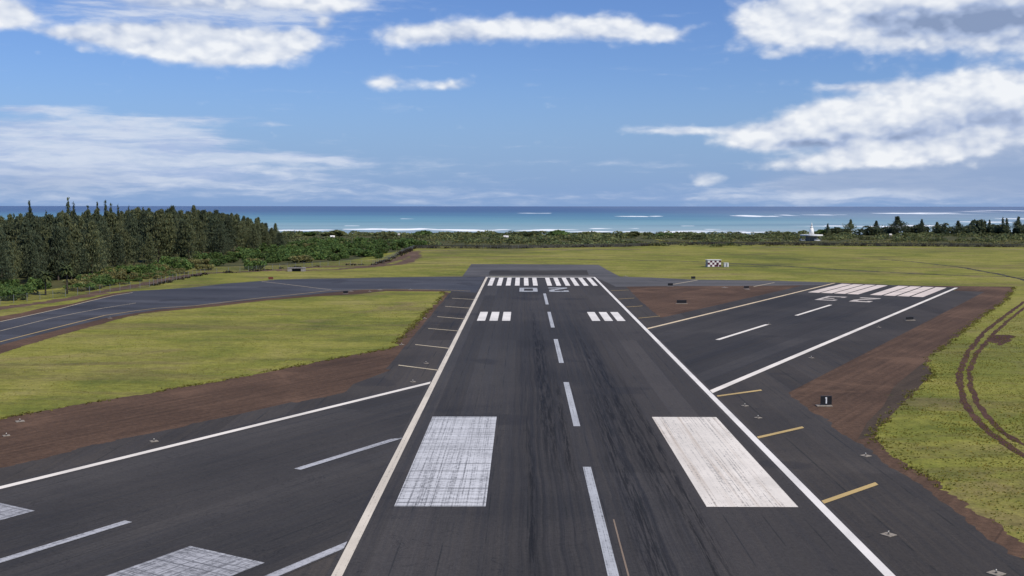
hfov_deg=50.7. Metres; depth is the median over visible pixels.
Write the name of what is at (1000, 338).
bare earth
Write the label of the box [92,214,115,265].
ironwood tree
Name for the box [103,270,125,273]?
shrub
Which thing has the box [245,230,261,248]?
ironwood tree
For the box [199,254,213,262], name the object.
shrub
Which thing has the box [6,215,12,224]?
ironwood tree
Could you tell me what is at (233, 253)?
shrub
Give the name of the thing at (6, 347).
bare earth
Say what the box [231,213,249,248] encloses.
ironwood tree
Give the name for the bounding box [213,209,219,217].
ironwood tree
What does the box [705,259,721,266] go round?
equipment hut
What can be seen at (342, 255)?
shrub
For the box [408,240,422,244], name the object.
shrub
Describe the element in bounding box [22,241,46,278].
ironwood tree
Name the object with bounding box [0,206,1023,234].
sea
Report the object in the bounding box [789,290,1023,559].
bare earth
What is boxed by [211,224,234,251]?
ironwood tree
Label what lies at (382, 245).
shrub
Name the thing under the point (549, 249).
dirt track
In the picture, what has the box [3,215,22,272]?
ironwood tree
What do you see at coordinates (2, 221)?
ironwood tree
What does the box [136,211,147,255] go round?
ironwood tree
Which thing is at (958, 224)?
ironwood tree
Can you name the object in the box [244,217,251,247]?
ironwood tree
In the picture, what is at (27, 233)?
ironwood tree
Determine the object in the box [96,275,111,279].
shrub
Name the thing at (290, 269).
culvert
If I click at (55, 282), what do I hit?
scrub floor
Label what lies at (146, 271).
shrub
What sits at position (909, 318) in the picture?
distance sign
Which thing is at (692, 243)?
perimeter fence
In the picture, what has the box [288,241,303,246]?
shrub
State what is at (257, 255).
shrub
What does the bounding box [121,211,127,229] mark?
ironwood tree
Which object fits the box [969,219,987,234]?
coastal tree
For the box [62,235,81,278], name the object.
ironwood tree
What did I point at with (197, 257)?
shrub
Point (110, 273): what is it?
shrub
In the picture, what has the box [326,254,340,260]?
shrub
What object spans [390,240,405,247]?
shrub
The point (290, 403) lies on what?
runway shoulder
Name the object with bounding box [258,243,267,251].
shrub
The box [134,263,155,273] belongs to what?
shrub
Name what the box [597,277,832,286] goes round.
taxiway
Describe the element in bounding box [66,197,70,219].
ironwood tree
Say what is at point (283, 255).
shrub
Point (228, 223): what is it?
ironwood tree
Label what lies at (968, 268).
dirt track
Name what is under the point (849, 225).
ironwood tree
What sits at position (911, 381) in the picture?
gravel patch
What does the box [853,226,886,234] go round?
coastal tree
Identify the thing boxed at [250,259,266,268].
shrub
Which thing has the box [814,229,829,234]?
coastal tree
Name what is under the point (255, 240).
ironwood tree
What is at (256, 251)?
shrub
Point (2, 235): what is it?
ironwood tree
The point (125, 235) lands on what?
ironwood tree
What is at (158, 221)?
ironwood tree
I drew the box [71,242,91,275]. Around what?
ironwood tree
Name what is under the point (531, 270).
blast pad
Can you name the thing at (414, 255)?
dirt track
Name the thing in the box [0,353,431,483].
runway shoulder
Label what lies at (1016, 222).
ironwood tree
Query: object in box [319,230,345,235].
coastal tree
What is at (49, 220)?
ironwood tree
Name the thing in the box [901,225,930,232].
coastal tree
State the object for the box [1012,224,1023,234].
coastal tree
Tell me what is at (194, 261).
shrub
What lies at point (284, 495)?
crossing runway
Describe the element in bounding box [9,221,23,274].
ironwood tree
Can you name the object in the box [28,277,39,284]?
shrub
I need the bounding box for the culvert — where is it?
[287,267,305,271]
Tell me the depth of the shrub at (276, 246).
710.27 m
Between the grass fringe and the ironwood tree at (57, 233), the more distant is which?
the ironwood tree at (57, 233)
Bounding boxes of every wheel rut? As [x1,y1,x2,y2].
[955,301,1023,457]
[966,307,1023,445]
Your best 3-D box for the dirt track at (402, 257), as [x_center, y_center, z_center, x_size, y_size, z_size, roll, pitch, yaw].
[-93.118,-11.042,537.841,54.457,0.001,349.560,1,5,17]
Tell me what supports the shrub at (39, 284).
on the scrub floor at (55, 282)
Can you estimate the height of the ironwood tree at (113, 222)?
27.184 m
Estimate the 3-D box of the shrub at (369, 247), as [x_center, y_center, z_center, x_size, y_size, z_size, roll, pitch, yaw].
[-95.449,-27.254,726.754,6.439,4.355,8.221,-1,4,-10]
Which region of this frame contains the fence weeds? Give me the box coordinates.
[150,242,1009,285]
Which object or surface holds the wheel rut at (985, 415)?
on the ground at (310, 332)
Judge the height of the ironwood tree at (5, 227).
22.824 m
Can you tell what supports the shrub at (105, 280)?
on the ground at (310, 332)
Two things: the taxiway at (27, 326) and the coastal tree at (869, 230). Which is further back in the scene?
the coastal tree at (869, 230)
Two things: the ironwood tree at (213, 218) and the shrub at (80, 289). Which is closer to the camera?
the shrub at (80, 289)
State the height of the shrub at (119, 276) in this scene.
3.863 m
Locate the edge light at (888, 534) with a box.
[880,531,895,536]
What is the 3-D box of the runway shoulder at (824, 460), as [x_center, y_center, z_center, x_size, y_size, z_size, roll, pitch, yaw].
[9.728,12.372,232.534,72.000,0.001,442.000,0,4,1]
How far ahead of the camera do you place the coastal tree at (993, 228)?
1103.00 m
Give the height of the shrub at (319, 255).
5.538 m
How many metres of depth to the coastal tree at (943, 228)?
1096.24 m
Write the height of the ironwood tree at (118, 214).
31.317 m
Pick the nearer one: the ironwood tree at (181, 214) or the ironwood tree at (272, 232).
the ironwood tree at (181, 214)
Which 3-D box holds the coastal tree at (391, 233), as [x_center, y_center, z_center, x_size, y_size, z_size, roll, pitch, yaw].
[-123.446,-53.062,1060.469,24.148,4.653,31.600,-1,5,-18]
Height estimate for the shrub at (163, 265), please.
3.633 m
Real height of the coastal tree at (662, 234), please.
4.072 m
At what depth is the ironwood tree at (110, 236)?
514.82 m
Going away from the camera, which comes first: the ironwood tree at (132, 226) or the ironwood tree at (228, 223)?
the ironwood tree at (132, 226)
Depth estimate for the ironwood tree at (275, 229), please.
800.53 m
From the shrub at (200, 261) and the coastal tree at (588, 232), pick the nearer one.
the shrub at (200, 261)
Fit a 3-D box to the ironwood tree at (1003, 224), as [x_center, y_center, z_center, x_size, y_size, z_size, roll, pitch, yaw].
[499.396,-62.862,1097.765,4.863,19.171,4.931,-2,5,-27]
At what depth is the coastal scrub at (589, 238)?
964.95 m
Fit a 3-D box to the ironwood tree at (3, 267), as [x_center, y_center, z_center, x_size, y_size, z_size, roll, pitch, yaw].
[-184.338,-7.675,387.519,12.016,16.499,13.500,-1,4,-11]
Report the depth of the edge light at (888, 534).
98.83 m
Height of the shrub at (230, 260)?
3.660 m
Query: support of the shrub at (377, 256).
on the ground at (310, 332)
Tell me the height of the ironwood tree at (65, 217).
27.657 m
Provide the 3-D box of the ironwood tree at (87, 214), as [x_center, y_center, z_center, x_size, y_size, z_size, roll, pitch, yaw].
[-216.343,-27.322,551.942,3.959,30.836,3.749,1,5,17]
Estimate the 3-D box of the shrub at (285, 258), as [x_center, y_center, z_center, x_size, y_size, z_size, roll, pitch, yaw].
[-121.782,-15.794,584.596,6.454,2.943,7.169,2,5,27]
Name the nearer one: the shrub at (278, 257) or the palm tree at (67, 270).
the palm tree at (67, 270)
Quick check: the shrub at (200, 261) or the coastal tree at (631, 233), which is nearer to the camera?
the shrub at (200, 261)
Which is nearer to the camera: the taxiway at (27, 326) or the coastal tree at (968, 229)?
the taxiway at (27, 326)
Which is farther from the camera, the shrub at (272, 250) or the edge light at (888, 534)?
the shrub at (272, 250)
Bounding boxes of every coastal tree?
[299,232,316,235]
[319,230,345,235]
[373,232,397,235]
[412,230,431,234]
[435,232,464,234]
[509,231,550,235]
[550,230,570,234]
[578,231,612,234]
[618,231,640,236]
[657,233,673,235]
[673,234,719,236]
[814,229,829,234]
[829,227,851,233]
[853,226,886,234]
[882,227,894,234]
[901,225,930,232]
[932,223,954,234]
[952,224,981,234]
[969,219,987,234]
[986,224,1010,234]
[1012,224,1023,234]
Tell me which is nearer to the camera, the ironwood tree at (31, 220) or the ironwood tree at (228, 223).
the ironwood tree at (31, 220)
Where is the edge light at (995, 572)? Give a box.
[986,569,1005,575]
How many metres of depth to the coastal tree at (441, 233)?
1055.45 m
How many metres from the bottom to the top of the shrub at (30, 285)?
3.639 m
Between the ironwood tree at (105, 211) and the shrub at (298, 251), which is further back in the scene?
the shrub at (298, 251)
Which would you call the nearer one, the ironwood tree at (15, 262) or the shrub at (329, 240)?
the ironwood tree at (15, 262)
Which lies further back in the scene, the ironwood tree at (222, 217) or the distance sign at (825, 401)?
the ironwood tree at (222, 217)
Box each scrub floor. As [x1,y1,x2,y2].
[19,235,662,289]
[640,235,1023,243]
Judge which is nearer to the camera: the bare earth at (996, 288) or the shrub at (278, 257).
the bare earth at (996, 288)
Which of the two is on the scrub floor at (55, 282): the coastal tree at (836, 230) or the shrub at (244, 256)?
the shrub at (244, 256)
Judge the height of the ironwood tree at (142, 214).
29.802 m
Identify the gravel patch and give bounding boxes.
[858,360,930,439]
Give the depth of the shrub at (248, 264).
509.12 m
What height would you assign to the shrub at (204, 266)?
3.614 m
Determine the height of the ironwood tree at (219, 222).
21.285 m
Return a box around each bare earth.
[0,289,440,353]
[0,292,448,467]
[627,282,835,317]
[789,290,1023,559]
[836,282,1011,290]
[989,335,1014,345]
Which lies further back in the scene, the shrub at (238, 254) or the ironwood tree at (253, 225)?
the ironwood tree at (253, 225)
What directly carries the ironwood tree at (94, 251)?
on the scrub floor at (55, 282)
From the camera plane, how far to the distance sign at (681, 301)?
331.28 m
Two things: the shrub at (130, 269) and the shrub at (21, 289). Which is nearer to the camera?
the shrub at (21, 289)
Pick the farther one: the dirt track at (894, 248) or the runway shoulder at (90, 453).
the dirt track at (894, 248)
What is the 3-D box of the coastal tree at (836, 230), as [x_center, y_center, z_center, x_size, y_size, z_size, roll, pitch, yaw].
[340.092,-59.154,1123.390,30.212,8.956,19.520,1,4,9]
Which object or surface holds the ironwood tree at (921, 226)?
on the ground at (310, 332)
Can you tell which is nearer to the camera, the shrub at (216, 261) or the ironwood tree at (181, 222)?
the shrub at (216, 261)
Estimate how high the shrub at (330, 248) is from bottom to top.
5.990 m
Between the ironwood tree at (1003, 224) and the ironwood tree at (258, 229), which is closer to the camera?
the ironwood tree at (258, 229)
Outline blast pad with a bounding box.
[463,264,619,276]
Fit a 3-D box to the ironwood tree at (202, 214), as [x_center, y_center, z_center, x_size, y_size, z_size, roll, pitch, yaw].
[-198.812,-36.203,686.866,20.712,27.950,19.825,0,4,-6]
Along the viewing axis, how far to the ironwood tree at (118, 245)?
498.47 m
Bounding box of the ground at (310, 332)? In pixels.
[0,234,1023,542]
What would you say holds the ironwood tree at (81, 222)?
on the scrub floor at (55, 282)
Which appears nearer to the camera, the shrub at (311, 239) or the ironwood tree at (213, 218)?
the ironwood tree at (213, 218)
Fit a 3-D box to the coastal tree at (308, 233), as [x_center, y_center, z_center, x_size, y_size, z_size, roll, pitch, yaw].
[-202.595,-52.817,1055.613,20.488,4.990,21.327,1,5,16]
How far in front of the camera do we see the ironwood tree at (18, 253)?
416.46 m
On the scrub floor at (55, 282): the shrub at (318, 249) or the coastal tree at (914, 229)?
the shrub at (318, 249)
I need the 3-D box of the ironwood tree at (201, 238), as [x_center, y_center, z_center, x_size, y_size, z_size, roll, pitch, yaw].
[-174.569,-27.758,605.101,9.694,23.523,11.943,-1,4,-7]
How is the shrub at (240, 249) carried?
on the scrub floor at (55, 282)
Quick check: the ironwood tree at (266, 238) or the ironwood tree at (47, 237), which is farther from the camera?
the ironwood tree at (266, 238)
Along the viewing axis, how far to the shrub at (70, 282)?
408.36 m
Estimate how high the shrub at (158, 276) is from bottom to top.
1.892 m
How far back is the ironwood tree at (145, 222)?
566.00 m
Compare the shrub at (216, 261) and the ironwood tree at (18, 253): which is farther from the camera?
the shrub at (216, 261)
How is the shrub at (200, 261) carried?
on the scrub floor at (55, 282)
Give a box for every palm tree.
[38,270,53,294]
[59,263,74,293]
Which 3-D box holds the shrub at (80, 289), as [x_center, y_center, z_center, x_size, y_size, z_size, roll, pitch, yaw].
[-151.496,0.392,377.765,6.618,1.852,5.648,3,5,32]
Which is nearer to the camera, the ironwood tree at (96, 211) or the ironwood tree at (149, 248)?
the ironwood tree at (149, 248)
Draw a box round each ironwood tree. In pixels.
[0,216,5,226]
[0,228,17,278]
[0,244,18,282]
[2,224,14,243]
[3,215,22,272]
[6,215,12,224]
[6,216,28,275]
[7,246,27,279]
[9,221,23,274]
[9,241,23,278]
[15,214,40,269]
[16,221,37,277]
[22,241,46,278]
[25,235,53,277]
[28,200,32,214]
[38,226,45,243]
[39,214,54,232]
[42,227,59,276]
[44,225,76,279]
[50,212,79,233]
[50,215,64,240]
[60,226,76,274]
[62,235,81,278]
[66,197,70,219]
[71,215,78,228]
[71,229,84,274]
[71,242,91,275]
[72,201,76,217]
[74,216,84,273]
[74,220,110,273]
[80,224,103,273]
[86,205,89,221]
[92,209,108,255]
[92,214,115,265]
[93,221,109,271]
[104,200,108,226]
[104,218,112,257]
[106,212,126,255]
[106,233,126,266]
[113,229,139,264]
[117,205,120,232]
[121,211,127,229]
[125,218,144,264]
[127,206,130,223]
[132,207,141,253]
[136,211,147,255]
[137,217,161,255]
[139,207,144,228]
[140,212,157,257]
[140,233,158,263]
[141,210,175,262]
[160,211,179,257]
[167,205,178,249]
[172,219,192,257]
[174,213,194,242]
[176,218,200,258]
[178,210,183,224]
[190,205,198,222]
[192,217,197,251]
[193,218,210,254]
[198,209,206,252]
[201,211,211,252]
[203,213,224,252]
[208,221,228,250]
[210,228,232,254]
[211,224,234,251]
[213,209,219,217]
[219,212,225,221]
[223,217,239,250]
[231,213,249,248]
[235,220,248,247]
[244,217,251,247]
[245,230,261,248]
[249,230,263,248]
[251,223,261,241]
[256,223,261,242]
[259,222,269,243]
[261,230,272,246]
[269,228,276,243]
[271,232,286,245]
[273,223,277,243]
[282,233,291,242]
[825,223,830,232]
[842,219,856,233]
[872,221,881,227]
[882,216,912,233]
[916,219,930,232]
[929,222,938,231]
[949,220,963,232]
[1001,217,1005,231]
[1010,216,1023,227]
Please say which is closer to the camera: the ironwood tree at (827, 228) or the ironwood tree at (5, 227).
the ironwood tree at (5, 227)
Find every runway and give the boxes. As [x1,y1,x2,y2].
[0,283,959,575]
[326,277,900,575]
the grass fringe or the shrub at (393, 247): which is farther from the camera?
the shrub at (393, 247)
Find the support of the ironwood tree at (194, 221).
on the scrub floor at (55, 282)
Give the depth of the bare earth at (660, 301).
361.89 m
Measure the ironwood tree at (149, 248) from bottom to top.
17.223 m
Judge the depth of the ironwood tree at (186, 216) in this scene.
595.33 m
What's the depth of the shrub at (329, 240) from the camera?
805.00 m
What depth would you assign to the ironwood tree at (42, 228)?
434.97 m
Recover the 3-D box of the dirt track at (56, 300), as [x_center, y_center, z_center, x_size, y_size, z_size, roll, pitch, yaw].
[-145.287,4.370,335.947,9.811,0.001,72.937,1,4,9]
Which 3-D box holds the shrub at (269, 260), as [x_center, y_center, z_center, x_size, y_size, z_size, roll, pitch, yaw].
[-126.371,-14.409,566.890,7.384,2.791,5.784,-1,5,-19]
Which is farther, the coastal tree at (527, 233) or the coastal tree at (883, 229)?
the coastal tree at (883, 229)
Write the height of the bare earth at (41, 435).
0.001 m
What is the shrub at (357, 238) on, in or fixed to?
on the scrub floor at (55, 282)
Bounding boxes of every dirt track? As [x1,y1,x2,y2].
[0,293,108,309]
[85,251,420,292]
[275,251,422,270]
[416,249,641,250]
[578,259,1023,277]
[792,247,1023,249]
[881,259,1023,280]
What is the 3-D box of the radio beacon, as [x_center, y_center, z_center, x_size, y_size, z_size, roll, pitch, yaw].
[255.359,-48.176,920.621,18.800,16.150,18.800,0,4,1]
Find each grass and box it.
[1,303,422,413]
[874,314,1023,540]
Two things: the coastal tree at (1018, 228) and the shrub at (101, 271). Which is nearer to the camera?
the shrub at (101, 271)
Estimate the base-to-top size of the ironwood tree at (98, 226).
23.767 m
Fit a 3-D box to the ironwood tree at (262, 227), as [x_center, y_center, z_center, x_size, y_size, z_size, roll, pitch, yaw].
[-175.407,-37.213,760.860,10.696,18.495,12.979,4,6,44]
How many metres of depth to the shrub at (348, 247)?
679.22 m
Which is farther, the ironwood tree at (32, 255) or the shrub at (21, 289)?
the ironwood tree at (32, 255)
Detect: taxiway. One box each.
[0,277,769,344]
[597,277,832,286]
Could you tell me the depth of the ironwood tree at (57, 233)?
430.27 m
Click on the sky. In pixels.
(738, 103)
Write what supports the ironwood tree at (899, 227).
on the scrub floor at (950, 238)
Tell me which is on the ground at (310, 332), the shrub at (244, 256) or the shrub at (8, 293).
the shrub at (8, 293)
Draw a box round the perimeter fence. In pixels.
[3,242,1023,299]
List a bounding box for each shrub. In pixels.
[0,289,28,300]
[7,285,38,293]
[10,279,19,284]
[12,282,33,290]
[14,286,32,295]
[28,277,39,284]
[33,279,51,288]
[62,278,86,284]
[68,287,85,291]
[73,282,98,290]
[78,280,95,286]
[80,273,98,280]
[90,277,102,281]
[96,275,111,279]
[100,268,126,272]
[100,271,114,276]
[102,278,117,285]
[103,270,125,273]
[111,272,137,280]
[114,264,136,273]
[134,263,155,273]
[141,269,154,273]
[146,275,161,278]
[152,256,175,264]
[153,264,168,269]
[171,257,192,269]
[173,258,197,263]
[180,253,198,258]
[194,264,214,269]
[196,258,212,264]
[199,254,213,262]
[208,252,221,258]
[208,258,226,266]
[220,255,233,259]
[223,256,238,262]
[226,251,236,256]
[235,247,246,251]
[235,252,251,257]
[241,252,254,259]
[243,259,257,269]
[247,248,261,252]
[247,252,263,258]
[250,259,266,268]
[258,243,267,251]
[262,248,279,253]
[262,252,280,260]
[265,254,281,261]
[265,258,277,262]
[271,244,285,247]
[281,256,292,260]
[282,253,299,258]
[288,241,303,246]
[288,254,313,262]
[292,249,310,253]
[305,251,326,259]
[307,237,324,241]
[309,247,326,252]
[321,238,338,243]
[322,245,334,252]
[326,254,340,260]
[327,243,345,252]
[332,253,349,258]
[339,246,357,250]
[343,241,358,247]
[347,248,360,255]
[355,236,366,241]
[355,249,371,256]
[359,241,374,245]
[366,244,374,249]
[372,252,383,258]
[375,243,388,248]
[376,246,388,253]
[388,245,400,249]
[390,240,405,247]
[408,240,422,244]
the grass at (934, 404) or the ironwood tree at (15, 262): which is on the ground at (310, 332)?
the grass at (934, 404)
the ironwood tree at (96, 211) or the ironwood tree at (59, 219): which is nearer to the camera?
the ironwood tree at (59, 219)
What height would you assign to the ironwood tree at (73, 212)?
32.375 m
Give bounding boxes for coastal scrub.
[269,230,1023,246]
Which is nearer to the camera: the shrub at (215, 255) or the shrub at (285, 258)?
the shrub at (285, 258)
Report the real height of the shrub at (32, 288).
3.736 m
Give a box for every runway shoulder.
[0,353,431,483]
[40,402,294,459]
[285,279,1023,575]
[643,283,829,326]
[714,291,982,409]
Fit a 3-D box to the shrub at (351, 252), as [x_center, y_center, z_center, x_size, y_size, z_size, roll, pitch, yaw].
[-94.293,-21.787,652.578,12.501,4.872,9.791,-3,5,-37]
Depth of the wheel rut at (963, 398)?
176.35 m
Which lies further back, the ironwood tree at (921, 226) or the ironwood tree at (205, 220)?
the ironwood tree at (921, 226)
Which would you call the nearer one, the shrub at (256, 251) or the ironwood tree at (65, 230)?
the ironwood tree at (65, 230)
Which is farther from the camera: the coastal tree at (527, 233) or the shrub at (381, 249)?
the coastal tree at (527, 233)
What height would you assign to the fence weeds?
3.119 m
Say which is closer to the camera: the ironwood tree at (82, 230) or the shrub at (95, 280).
the shrub at (95, 280)
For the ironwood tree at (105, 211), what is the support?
on the scrub floor at (55, 282)
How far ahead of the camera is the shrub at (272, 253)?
583.44 m
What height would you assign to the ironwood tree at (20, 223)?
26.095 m
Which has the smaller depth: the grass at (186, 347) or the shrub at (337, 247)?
the grass at (186, 347)
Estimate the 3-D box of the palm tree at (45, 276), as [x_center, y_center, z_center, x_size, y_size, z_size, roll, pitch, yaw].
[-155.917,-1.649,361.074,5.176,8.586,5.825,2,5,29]
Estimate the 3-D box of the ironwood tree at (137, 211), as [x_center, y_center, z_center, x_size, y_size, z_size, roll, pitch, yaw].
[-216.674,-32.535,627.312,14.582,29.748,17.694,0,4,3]
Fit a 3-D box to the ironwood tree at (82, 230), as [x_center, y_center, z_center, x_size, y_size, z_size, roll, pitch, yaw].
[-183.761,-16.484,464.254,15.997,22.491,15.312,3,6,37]
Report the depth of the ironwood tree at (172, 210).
659.33 m
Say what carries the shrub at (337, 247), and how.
on the scrub floor at (55, 282)
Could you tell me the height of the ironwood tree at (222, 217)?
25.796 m
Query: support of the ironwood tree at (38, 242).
on the scrub floor at (55, 282)
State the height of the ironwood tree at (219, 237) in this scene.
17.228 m
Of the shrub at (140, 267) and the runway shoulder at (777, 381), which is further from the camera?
the shrub at (140, 267)
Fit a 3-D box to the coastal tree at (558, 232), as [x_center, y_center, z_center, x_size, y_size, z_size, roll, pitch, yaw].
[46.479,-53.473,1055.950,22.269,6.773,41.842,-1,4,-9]
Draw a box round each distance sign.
[675,300,687,303]
[815,396,832,406]
[905,317,915,320]
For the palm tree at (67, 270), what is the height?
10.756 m
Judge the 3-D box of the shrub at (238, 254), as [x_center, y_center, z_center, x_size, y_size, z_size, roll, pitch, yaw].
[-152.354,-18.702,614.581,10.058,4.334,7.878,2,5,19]
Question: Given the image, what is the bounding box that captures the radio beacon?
[800,223,822,240]
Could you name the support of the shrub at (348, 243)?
on the scrub floor at (55, 282)
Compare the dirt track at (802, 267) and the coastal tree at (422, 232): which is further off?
the coastal tree at (422, 232)
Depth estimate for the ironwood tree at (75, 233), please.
448.72 m
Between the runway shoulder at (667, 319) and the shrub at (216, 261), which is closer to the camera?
the runway shoulder at (667, 319)
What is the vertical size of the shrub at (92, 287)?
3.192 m
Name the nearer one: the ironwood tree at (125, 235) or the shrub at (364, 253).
the ironwood tree at (125, 235)
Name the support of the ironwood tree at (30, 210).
on the scrub floor at (55, 282)
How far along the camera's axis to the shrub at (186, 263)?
500.42 m
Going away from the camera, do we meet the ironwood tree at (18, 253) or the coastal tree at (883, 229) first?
the ironwood tree at (18, 253)
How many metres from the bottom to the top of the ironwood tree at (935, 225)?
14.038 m
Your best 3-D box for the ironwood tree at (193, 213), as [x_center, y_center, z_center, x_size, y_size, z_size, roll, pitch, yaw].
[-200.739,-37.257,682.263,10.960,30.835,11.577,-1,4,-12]
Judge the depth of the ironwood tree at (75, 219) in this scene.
486.61 m
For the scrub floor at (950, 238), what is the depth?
934.14 m
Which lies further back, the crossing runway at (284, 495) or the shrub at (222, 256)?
the shrub at (222, 256)
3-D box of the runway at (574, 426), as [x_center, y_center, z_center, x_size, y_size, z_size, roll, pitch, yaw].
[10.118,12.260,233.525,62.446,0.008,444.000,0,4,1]
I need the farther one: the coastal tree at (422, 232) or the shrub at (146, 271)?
the coastal tree at (422, 232)
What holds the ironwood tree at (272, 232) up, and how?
on the scrub floor at (55, 282)
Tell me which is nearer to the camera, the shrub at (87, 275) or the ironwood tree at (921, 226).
the shrub at (87, 275)
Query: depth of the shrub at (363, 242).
783.11 m
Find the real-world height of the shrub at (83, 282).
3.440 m
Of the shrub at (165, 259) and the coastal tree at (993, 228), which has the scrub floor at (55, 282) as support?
the shrub at (165, 259)
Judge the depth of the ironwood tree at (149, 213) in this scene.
572.21 m
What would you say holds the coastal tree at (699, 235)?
on the scrub floor at (950, 238)
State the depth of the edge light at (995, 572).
88.37 m
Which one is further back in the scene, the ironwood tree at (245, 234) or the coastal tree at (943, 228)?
the coastal tree at (943, 228)
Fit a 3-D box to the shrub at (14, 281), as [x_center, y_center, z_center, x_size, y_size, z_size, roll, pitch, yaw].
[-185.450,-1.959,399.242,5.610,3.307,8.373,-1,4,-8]
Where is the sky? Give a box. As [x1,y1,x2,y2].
[0,0,1023,206]
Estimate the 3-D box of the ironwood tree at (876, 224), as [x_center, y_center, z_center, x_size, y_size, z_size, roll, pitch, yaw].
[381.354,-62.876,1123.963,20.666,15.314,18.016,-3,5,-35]
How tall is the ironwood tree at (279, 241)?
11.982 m
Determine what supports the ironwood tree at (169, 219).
on the scrub floor at (55, 282)
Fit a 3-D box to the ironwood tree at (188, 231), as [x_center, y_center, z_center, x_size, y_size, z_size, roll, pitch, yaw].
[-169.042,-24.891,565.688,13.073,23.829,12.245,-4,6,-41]
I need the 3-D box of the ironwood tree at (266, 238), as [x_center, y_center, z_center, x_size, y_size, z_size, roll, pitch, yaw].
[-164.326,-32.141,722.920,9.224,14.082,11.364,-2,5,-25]
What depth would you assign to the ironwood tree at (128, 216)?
600.40 m
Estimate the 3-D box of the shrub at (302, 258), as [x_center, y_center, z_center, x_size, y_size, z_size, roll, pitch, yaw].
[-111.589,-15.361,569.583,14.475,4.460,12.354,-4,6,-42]
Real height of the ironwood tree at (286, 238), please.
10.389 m
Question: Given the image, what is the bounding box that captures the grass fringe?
[0,286,1023,557]

